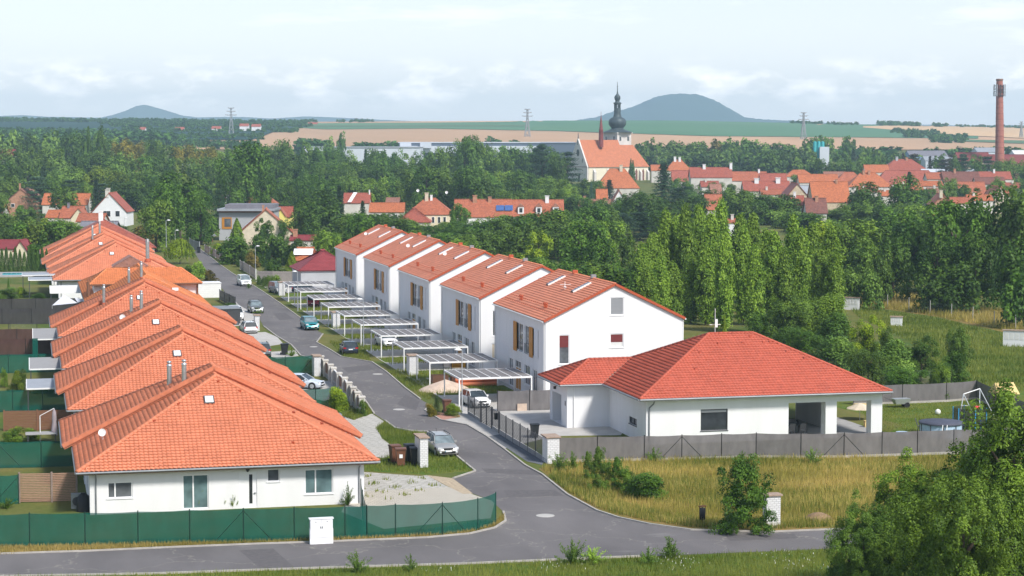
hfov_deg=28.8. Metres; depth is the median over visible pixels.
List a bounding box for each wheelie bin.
[280,343,288,354]
[388,444,401,461]
[395,447,406,465]
[403,443,414,460]
[409,446,417,464]
[442,399,451,411]
[530,423,539,436]
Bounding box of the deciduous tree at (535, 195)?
[523,189,551,198]
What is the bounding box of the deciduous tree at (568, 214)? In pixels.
[551,208,584,222]
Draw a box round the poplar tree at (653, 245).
[646,231,661,271]
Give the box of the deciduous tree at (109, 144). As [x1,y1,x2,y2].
[93,134,119,157]
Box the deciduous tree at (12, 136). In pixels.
[0,129,21,148]
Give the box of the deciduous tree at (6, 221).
[0,212,30,232]
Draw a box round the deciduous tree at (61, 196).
[47,185,80,209]
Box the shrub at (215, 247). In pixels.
[209,243,220,253]
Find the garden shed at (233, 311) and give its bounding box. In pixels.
[213,305,240,324]
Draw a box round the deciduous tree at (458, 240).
[450,237,479,248]
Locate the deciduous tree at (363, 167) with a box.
[358,161,372,183]
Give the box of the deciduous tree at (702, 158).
[692,151,714,166]
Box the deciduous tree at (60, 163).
[44,147,73,177]
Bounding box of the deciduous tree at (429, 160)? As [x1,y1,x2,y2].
[423,152,438,166]
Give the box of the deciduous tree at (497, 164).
[491,147,515,174]
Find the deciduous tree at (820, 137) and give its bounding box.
[813,135,822,141]
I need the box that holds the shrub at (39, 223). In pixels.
[33,219,51,242]
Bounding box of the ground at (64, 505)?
[0,149,1013,575]
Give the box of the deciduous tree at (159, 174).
[144,171,161,206]
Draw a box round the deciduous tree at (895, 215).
[878,207,924,269]
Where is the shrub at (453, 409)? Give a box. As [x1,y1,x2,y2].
[443,403,461,416]
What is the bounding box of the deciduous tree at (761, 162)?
[749,151,769,170]
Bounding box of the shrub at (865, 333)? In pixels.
[848,314,886,367]
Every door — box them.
[239,471,256,507]
[417,438,419,462]
[516,367,518,388]
[542,437,544,457]
[545,438,546,458]
[1010,332,1013,339]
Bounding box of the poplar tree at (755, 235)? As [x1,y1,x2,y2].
[745,211,765,275]
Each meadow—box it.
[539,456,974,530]
[953,140,1023,142]
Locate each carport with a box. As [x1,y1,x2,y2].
[283,281,333,301]
[294,287,347,308]
[307,294,363,312]
[321,302,380,325]
[336,310,398,335]
[352,318,418,342]
[371,329,441,357]
[392,340,467,370]
[416,353,497,384]
[444,368,531,405]
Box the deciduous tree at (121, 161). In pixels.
[101,151,130,175]
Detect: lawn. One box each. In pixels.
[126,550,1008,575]
[273,292,325,296]
[325,324,374,327]
[364,450,472,474]
[366,345,394,349]
[378,357,423,361]
[380,422,422,443]
[403,370,445,377]
[439,385,513,394]
[837,393,1023,431]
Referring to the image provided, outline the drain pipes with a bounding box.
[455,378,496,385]
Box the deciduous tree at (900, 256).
[872,236,914,300]
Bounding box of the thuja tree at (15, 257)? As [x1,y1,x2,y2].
[12,246,18,271]
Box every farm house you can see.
[211,126,221,129]
[239,123,249,130]
[251,124,261,130]
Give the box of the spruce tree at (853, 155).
[849,149,856,163]
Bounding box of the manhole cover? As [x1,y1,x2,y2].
[536,514,554,516]
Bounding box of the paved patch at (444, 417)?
[436,412,458,419]
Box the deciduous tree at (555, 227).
[541,222,565,257]
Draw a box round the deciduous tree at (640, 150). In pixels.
[634,142,650,170]
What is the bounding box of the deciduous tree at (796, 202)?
[775,194,802,213]
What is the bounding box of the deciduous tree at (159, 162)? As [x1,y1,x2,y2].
[140,153,168,180]
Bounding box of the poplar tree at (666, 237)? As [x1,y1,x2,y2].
[657,207,676,294]
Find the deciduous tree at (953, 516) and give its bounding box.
[883,465,1023,575]
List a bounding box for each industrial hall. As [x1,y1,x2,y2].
[304,146,422,164]
[398,142,574,160]
[541,142,575,162]
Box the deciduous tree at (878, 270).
[862,248,894,304]
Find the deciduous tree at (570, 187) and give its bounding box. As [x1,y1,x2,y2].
[551,179,581,197]
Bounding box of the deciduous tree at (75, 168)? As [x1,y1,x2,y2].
[66,166,85,191]
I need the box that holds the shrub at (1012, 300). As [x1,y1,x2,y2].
[996,270,1023,326]
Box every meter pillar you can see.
[253,314,260,330]
[277,281,284,295]
[311,354,321,375]
[330,311,339,327]
[406,353,417,374]
[413,433,429,467]
[541,433,560,463]
[763,492,782,527]
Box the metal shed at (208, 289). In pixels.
[198,281,220,297]
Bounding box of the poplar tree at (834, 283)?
[822,251,847,318]
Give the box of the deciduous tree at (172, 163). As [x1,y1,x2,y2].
[162,156,176,175]
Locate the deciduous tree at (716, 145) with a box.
[706,138,722,151]
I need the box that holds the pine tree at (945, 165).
[936,158,955,171]
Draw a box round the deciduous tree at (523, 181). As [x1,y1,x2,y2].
[504,169,536,195]
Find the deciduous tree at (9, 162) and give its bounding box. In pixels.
[0,160,12,176]
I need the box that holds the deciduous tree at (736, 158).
[730,151,758,170]
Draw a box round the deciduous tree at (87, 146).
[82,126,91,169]
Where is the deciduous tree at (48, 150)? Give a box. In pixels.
[38,144,64,169]
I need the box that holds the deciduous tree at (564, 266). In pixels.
[549,261,592,275]
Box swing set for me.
[961,388,991,410]
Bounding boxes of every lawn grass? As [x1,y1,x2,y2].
[289,298,506,394]
[329,339,471,472]
[863,400,1016,431]
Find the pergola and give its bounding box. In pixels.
[22,272,54,288]
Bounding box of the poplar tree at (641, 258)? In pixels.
[631,240,652,293]
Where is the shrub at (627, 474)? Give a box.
[620,469,641,494]
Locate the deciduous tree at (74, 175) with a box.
[52,167,85,191]
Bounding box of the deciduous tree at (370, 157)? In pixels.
[363,147,380,166]
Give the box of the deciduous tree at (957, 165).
[947,155,963,170]
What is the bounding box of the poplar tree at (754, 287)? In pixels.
[740,242,767,330]
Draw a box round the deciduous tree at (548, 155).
[537,145,554,176]
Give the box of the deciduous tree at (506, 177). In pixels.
[496,171,516,190]
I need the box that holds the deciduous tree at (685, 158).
[672,151,696,166]
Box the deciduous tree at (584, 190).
[574,178,596,198]
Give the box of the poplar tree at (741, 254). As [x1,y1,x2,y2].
[732,223,750,324]
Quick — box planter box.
[517,404,526,410]
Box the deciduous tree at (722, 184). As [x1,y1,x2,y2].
[706,182,725,190]
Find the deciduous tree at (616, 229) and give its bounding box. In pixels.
[588,220,625,259]
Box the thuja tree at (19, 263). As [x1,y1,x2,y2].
[16,249,22,271]
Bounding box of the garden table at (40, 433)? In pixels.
[25,431,56,441]
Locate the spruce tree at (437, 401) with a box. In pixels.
[433,395,443,414]
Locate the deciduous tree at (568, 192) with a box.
[561,186,580,209]
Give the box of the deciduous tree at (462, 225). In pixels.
[447,221,490,233]
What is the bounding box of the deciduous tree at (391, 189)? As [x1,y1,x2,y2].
[370,178,397,196]
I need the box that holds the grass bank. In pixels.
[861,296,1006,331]
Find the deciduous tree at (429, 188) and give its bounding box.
[406,163,449,211]
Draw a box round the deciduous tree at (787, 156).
[778,150,798,171]
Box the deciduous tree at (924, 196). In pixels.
[914,188,927,204]
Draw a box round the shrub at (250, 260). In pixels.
[243,251,260,267]
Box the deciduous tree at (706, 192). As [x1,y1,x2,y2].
[698,189,726,197]
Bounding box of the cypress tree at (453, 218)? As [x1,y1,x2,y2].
[450,209,455,222]
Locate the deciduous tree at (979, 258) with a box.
[950,228,1006,307]
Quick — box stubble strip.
[303,125,524,126]
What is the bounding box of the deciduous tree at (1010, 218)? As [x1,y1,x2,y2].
[991,185,1023,278]
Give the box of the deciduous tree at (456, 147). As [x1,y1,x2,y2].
[449,138,459,170]
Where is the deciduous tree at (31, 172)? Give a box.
[15,162,42,190]
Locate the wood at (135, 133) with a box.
[0,116,313,149]
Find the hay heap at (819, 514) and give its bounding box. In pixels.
[806,512,831,521]
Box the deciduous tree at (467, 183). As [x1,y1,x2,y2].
[450,165,487,203]
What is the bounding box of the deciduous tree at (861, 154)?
[858,148,866,160]
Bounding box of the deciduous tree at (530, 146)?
[522,143,538,174]
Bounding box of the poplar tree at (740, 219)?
[730,210,746,300]
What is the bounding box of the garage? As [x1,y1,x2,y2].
[289,249,335,287]
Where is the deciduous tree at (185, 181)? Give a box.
[174,176,198,184]
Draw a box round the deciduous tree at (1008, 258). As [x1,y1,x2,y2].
[984,236,1023,310]
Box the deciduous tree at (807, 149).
[792,146,816,159]
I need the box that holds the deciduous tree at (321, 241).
[308,230,341,255]
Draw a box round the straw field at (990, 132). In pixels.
[863,125,1023,137]
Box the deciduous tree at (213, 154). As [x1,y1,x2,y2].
[198,146,223,166]
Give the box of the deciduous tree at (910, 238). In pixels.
[885,210,926,288]
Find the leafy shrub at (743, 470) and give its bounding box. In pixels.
[708,452,777,534]
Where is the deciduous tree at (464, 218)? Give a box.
[448,203,471,223]
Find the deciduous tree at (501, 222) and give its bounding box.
[481,215,513,233]
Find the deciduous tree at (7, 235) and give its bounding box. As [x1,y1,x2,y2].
[0,227,17,238]
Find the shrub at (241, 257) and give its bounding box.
[236,249,246,266]
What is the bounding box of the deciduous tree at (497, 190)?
[490,188,512,198]
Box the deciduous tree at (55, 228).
[35,218,75,245]
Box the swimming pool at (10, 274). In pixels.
[0,271,50,276]
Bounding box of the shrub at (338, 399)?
[328,386,349,411]
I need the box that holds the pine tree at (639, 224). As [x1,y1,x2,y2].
[624,211,657,239]
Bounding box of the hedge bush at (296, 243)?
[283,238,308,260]
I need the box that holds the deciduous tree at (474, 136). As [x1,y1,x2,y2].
[456,134,480,155]
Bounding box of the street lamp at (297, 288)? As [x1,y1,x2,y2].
[292,270,297,310]
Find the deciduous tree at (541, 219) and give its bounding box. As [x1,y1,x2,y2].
[528,210,568,226]
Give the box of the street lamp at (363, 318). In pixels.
[357,298,363,346]
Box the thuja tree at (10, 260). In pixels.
[8,251,13,271]
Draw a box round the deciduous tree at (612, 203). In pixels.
[610,197,618,208]
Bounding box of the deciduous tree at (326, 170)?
[316,162,336,182]
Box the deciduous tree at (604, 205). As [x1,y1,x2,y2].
[593,200,614,212]
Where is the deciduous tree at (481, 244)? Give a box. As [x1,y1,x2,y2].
[460,230,495,254]
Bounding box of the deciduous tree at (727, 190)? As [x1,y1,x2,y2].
[720,187,735,216]
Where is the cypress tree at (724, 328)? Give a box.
[722,314,726,331]
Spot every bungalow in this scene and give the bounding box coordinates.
[39,224,154,256]
[41,221,166,284]
[46,239,176,298]
[49,277,239,343]
[50,290,271,369]
[53,324,316,421]
[58,359,380,512]
[66,211,155,249]
[77,239,211,305]
[537,319,893,436]
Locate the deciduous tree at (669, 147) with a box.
[657,140,679,163]
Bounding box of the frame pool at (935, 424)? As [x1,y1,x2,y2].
[919,418,962,430]
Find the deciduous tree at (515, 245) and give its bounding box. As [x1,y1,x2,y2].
[499,224,536,257]
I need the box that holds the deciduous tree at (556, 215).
[536,208,571,224]
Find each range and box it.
[0,115,397,121]
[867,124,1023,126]
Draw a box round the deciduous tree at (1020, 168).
[1014,160,1023,181]
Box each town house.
[0,239,31,264]
[6,183,42,215]
[12,238,29,265]
[41,193,92,213]
[45,210,60,221]
[59,203,86,222]
[69,207,87,226]
[75,213,109,225]
[79,221,120,226]
[91,188,134,225]
[242,205,292,244]
[245,197,279,203]
[279,206,293,228]
[279,208,286,222]
[289,229,315,249]
[292,247,316,263]
[343,190,371,214]
[369,202,405,217]
[385,197,400,201]
[403,207,431,225]
[408,189,450,225]
[454,195,512,226]
[512,196,563,217]
[578,196,610,206]
[595,189,607,198]
[598,165,639,199]
[611,189,623,201]
[650,165,661,182]
[666,157,688,185]
[670,170,688,191]
[688,163,732,192]
[699,179,718,195]
[704,194,721,219]
[708,184,721,193]
[727,214,735,235]
[732,169,766,193]
[740,178,789,195]
[758,173,786,180]
[759,187,782,200]
[779,182,806,199]
[786,170,810,180]
[789,192,803,214]
[796,174,838,184]
[799,185,808,193]
[802,196,827,220]
[807,179,849,209]
[823,171,844,176]
[838,172,856,181]
[848,170,891,192]
[856,186,878,196]
[862,164,888,174]
[877,188,896,205]
[879,170,929,185]
[887,157,925,169]
[902,182,923,189]
[905,150,947,159]
[916,181,942,188]
[921,156,950,168]
[923,172,942,182]
[925,185,938,203]
[927,190,948,206]
[941,169,979,184]
[948,197,971,212]
[953,152,991,168]
[954,181,985,194]
[964,192,993,213]
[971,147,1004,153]
[972,177,1005,186]
[979,169,1012,181]
[985,185,1005,213]
[989,154,1023,177]
[1005,180,1021,192]
[1009,150,1023,153]
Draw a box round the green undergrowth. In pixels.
[549,453,973,526]
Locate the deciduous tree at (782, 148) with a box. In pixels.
[776,145,793,158]
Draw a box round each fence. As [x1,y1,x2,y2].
[0,298,78,308]
[0,308,66,323]
[0,328,31,338]
[0,338,52,354]
[0,354,61,372]
[0,389,65,411]
[0,440,72,467]
[0,474,18,504]
[0,492,495,546]
[204,245,222,260]
[219,289,235,303]
[240,260,255,278]
[257,270,291,281]
[267,356,311,373]
[304,387,337,407]
[321,355,365,410]
[360,479,366,536]
[497,389,549,410]
[499,412,541,459]
[559,428,1021,461]
[836,360,951,383]
[853,380,1023,416]
[887,295,1015,325]
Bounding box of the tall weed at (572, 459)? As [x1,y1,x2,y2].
[564,451,579,468]
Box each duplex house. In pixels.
[334,224,408,301]
[363,233,446,318]
[397,242,494,340]
[439,254,553,368]
[492,269,685,390]
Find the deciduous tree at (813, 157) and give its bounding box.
[803,152,820,163]
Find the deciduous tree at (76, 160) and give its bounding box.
[64,150,83,174]
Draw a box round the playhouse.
[989,382,1019,408]
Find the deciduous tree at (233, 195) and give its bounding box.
[210,155,246,213]
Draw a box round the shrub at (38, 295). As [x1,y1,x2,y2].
[30,293,45,298]
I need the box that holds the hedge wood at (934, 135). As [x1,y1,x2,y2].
[890,127,968,142]
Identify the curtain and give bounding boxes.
[32,338,37,353]
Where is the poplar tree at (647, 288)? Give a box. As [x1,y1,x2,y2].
[637,264,660,303]
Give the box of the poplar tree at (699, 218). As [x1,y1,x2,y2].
[692,202,707,261]
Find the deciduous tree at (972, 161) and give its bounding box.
[967,153,981,168]
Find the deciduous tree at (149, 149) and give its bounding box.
[143,139,168,160]
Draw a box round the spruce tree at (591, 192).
[589,182,593,198]
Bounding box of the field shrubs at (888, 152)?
[292,136,1023,160]
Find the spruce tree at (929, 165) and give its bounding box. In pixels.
[927,156,932,168]
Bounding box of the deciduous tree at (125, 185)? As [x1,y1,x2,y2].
[109,180,135,197]
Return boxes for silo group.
[813,141,828,165]
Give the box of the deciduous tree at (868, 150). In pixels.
[863,147,875,156]
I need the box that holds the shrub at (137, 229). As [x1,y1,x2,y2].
[131,225,158,247]
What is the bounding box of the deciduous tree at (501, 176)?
[494,171,515,191]
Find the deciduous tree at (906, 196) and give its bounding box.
[886,174,924,206]
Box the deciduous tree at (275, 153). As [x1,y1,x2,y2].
[269,139,293,164]
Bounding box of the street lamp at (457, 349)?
[454,348,462,411]
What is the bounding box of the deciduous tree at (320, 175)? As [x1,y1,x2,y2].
[311,161,327,190]
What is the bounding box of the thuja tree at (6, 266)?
[3,247,9,271]
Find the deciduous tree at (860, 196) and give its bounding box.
[845,181,886,210]
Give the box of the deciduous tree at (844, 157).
[832,149,850,164]
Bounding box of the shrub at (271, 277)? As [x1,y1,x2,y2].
[265,274,279,287]
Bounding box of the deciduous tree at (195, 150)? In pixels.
[187,146,219,156]
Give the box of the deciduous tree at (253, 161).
[212,138,271,202]
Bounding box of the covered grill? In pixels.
[76,492,89,511]
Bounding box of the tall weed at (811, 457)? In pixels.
[800,446,824,463]
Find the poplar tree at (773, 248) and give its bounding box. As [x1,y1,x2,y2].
[761,229,783,315]
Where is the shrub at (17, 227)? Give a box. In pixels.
[8,221,38,244]
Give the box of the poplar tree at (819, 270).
[806,245,829,321]
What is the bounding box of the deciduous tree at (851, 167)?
[846,159,859,174]
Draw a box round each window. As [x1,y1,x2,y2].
[107,481,132,499]
[115,211,119,216]
[182,474,208,508]
[222,217,231,228]
[267,469,280,482]
[304,468,333,494]
[345,258,347,276]
[376,269,378,290]
[380,271,386,293]
[408,283,416,306]
[408,311,410,328]
[418,285,425,310]
[418,316,420,328]
[423,319,424,340]
[453,332,455,353]
[459,300,462,326]
[464,303,473,331]
[465,337,468,352]
[471,341,473,365]
[492,310,494,336]
[492,343,494,358]
[509,357,512,385]
[510,322,522,352]
[516,360,520,367]
[524,325,536,358]
[524,365,529,386]
[533,369,536,389]
[558,335,568,364]
[610,297,623,315]
[610,333,623,347]
[628,416,636,426]
[700,409,727,431]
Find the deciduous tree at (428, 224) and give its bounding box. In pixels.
[418,223,441,231]
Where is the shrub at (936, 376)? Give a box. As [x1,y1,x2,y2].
[927,360,951,397]
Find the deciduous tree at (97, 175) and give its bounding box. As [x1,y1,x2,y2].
[79,164,108,193]
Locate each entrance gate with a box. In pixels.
[467,393,480,421]
[481,401,491,426]
[491,407,499,433]
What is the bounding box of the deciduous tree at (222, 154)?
[212,146,237,161]
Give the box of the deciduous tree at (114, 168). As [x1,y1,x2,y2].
[102,165,117,197]
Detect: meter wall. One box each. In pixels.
[843,297,860,309]
[890,316,902,325]
[1002,329,1023,346]
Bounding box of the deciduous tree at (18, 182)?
[3,175,27,198]
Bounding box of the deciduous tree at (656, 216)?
[646,209,679,232]
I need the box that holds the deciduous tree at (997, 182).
[986,176,1005,189]
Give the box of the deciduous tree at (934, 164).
[930,153,945,168]
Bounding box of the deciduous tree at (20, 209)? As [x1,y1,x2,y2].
[15,205,38,222]
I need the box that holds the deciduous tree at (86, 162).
[81,150,109,185]
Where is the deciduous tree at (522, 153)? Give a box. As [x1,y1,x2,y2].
[510,147,531,173]
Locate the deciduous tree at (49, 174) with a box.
[45,169,65,185]
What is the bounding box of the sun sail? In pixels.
[53,295,82,304]
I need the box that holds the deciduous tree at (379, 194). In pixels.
[367,175,390,201]
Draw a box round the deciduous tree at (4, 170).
[0,159,29,193]
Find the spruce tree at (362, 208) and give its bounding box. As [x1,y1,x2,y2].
[360,200,366,218]
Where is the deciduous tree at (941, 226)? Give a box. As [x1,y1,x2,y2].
[919,197,993,292]
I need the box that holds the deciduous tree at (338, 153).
[334,149,349,158]
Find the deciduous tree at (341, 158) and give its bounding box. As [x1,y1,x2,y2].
[331,151,345,170]
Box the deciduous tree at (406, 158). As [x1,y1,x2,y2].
[395,153,414,167]
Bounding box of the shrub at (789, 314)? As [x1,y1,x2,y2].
[764,297,815,341]
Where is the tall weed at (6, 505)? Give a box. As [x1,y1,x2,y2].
[0,498,17,508]
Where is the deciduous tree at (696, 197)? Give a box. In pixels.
[684,194,716,212]
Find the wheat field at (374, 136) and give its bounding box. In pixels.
[23,121,1023,149]
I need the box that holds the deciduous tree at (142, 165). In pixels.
[129,154,160,176]
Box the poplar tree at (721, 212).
[714,197,733,259]
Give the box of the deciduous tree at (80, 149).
[70,133,95,168]
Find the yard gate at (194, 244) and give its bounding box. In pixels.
[189,238,199,249]
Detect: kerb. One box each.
[0,555,639,575]
[1,511,506,553]
[201,249,300,317]
[263,326,374,413]
[316,333,420,398]
[384,420,475,478]
[424,408,843,531]
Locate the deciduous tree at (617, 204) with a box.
[613,193,626,220]
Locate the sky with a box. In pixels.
[0,0,1023,124]
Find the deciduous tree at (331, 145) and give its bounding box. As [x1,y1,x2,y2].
[322,135,334,153]
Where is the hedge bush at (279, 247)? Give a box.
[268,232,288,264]
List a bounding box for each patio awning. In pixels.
[26,378,54,410]
[28,277,51,298]
[29,357,60,378]
[32,328,57,339]
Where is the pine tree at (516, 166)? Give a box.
[508,149,526,172]
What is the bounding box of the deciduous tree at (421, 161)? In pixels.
[416,150,434,166]
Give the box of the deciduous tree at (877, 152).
[870,149,888,164]
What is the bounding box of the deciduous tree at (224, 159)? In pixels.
[216,156,240,191]
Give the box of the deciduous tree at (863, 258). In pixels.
[842,235,875,293]
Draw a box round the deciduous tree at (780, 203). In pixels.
[751,192,795,224]
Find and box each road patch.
[239,548,293,567]
[273,313,293,319]
[342,365,373,372]
[397,395,419,409]
[482,468,540,474]
[504,490,563,496]
[726,534,797,540]
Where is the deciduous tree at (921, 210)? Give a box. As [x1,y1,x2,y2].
[904,204,940,219]
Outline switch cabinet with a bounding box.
[308,517,333,543]
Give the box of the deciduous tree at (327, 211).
[287,188,341,234]
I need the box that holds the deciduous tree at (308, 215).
[287,201,321,234]
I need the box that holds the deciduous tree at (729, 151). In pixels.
[720,148,734,169]
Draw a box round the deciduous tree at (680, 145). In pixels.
[673,140,684,154]
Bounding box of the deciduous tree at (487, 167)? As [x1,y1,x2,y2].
[483,148,508,177]
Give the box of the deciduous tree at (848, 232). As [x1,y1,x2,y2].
[834,219,866,267]
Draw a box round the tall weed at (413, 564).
[402,554,417,571]
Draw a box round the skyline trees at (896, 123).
[301,118,1023,127]
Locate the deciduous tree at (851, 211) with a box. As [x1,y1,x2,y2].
[836,201,868,225]
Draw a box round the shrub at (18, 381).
[6,369,26,389]
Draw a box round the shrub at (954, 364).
[936,350,971,382]
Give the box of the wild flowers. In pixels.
[427,548,828,570]
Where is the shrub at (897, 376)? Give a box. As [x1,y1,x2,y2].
[881,364,929,399]
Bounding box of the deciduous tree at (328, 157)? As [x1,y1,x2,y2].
[315,148,340,171]
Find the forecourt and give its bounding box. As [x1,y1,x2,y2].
[259,281,519,410]
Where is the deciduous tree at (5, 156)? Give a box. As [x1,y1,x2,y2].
[0,147,19,171]
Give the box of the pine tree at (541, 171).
[528,143,551,178]
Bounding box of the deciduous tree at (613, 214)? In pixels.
[585,205,616,240]
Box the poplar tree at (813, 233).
[806,220,822,279]
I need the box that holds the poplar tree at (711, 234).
[700,209,721,321]
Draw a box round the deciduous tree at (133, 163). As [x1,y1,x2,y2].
[121,152,138,174]
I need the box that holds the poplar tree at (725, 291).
[712,230,737,331]
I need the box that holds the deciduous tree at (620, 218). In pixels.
[606,210,629,241]
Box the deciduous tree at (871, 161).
[864,155,885,164]
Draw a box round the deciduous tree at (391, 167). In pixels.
[382,163,399,176]
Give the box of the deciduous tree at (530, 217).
[519,213,534,221]
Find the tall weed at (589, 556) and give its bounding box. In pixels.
[575,545,611,562]
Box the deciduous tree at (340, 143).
[336,130,346,157]
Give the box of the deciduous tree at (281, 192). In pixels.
[261,177,294,205]
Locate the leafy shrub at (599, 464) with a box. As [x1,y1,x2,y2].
[586,446,612,491]
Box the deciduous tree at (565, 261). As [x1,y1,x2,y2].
[551,257,577,269]
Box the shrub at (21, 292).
[16,287,28,297]
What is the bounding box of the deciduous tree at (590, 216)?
[569,206,610,223]
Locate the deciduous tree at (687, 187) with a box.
[679,178,696,196]
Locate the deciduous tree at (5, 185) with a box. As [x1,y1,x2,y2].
[0,172,17,198]
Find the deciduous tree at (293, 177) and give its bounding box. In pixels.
[287,160,296,179]
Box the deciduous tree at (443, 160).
[434,145,457,180]
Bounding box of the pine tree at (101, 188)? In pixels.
[93,183,112,201]
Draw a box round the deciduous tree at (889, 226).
[872,206,917,242]
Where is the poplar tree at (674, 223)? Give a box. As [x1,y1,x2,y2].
[672,214,678,249]
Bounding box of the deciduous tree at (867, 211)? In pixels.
[854,200,880,223]
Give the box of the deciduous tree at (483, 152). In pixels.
[460,137,493,177]
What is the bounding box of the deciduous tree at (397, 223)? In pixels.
[374,216,412,232]
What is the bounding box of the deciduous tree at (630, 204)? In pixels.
[619,189,657,221]
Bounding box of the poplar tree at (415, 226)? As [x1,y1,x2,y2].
[403,219,427,234]
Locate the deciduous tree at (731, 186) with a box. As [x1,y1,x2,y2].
[726,183,739,191]
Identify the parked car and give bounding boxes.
[229,305,243,319]
[236,274,251,285]
[239,320,257,332]
[247,299,263,312]
[260,341,270,356]
[268,279,286,293]
[291,286,318,292]
[294,373,324,388]
[300,316,318,329]
[306,297,319,306]
[339,341,357,353]
[374,334,397,346]
[426,430,458,455]
[460,387,490,407]
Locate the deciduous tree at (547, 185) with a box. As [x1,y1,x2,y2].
[537,175,554,193]
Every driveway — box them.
[234,302,253,325]
[246,332,281,345]
[271,350,297,356]
[301,381,333,389]
[345,414,388,457]
[346,487,481,506]
[364,472,447,490]
[446,410,621,447]
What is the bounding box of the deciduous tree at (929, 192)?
[921,187,937,205]
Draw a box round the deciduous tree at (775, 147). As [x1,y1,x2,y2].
[762,141,784,154]
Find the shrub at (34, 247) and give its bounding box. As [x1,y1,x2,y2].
[26,244,41,265]
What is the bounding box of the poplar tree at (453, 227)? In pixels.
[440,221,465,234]
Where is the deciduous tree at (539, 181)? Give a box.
[536,176,551,190]
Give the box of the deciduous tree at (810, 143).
[802,137,814,150]
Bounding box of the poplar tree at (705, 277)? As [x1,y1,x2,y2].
[693,239,715,325]
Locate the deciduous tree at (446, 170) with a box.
[422,166,450,196]
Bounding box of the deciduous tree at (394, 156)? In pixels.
[387,147,404,166]
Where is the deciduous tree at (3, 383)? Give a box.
[0,367,7,386]
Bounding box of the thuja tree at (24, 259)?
[21,252,26,271]
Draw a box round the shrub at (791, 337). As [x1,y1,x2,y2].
[772,326,824,358]
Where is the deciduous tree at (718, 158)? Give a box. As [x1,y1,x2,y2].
[705,149,729,166]
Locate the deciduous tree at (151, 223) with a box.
[136,198,177,252]
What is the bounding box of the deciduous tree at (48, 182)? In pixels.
[29,177,62,195]
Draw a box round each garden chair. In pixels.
[788,424,795,433]
[798,423,805,433]
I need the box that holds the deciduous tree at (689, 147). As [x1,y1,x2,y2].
[681,141,702,155]
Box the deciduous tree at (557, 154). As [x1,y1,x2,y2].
[538,147,566,169]
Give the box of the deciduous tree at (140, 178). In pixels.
[129,168,152,206]
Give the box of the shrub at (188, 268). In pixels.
[185,264,190,272]
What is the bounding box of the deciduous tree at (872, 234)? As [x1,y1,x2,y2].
[839,218,887,272]
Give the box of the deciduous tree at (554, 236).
[524,224,560,257]
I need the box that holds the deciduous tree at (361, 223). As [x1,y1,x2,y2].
[342,211,381,239]
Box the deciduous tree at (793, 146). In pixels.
[784,144,797,151]
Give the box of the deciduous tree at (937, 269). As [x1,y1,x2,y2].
[908,236,958,302]
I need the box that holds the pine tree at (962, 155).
[957,153,968,167]
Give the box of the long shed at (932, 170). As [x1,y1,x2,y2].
[921,169,974,171]
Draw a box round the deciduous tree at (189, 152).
[171,143,204,164]
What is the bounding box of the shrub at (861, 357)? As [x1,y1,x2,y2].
[842,347,889,384]
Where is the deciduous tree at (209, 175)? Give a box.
[199,157,228,199]
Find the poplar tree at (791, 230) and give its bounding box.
[781,212,799,258]
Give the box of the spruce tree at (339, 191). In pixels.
[335,185,344,219]
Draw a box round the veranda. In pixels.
[49,285,79,296]
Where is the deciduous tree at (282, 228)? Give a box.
[277,219,292,242]
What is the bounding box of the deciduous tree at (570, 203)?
[564,195,578,216]
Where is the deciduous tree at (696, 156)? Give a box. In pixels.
[690,150,708,166]
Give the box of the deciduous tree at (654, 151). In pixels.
[643,137,663,171]
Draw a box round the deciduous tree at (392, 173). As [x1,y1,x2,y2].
[386,164,406,180]
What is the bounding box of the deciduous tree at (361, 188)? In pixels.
[346,176,367,192]
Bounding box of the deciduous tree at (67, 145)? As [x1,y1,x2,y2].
[53,130,91,162]
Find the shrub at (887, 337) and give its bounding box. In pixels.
[873,326,893,354]
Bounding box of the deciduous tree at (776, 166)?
[763,150,787,173]
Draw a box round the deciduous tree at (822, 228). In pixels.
[804,220,847,245]
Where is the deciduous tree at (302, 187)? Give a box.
[288,174,317,205]
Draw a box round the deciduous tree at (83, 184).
[75,181,99,203]
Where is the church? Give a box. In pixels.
[568,82,649,181]
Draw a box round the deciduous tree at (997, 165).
[990,159,1013,177]
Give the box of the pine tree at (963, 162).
[955,156,972,170]
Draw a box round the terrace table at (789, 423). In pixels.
[788,422,800,433]
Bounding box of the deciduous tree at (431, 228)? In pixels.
[421,223,446,236]
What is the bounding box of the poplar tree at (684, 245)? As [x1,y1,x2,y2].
[673,201,699,300]
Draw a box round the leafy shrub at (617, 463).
[607,456,628,490]
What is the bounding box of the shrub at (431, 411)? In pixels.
[425,403,436,416]
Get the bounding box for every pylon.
[227,108,234,133]
[523,109,531,136]
[799,112,808,138]
[1019,122,1022,136]
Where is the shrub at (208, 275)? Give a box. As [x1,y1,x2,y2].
[202,269,219,280]
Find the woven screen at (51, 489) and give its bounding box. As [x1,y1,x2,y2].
[18,472,77,502]
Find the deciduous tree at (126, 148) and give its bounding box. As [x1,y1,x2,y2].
[109,138,138,166]
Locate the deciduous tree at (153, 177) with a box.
[143,174,170,198]
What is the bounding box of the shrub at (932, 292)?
[913,280,949,312]
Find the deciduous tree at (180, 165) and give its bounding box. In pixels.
[167,156,197,181]
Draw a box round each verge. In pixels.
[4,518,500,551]
[427,475,472,493]
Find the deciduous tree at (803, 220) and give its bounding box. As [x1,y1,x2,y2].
[797,212,837,229]
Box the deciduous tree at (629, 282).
[604,264,637,290]
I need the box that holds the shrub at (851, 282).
[844,270,864,305]
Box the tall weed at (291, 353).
[285,347,296,355]

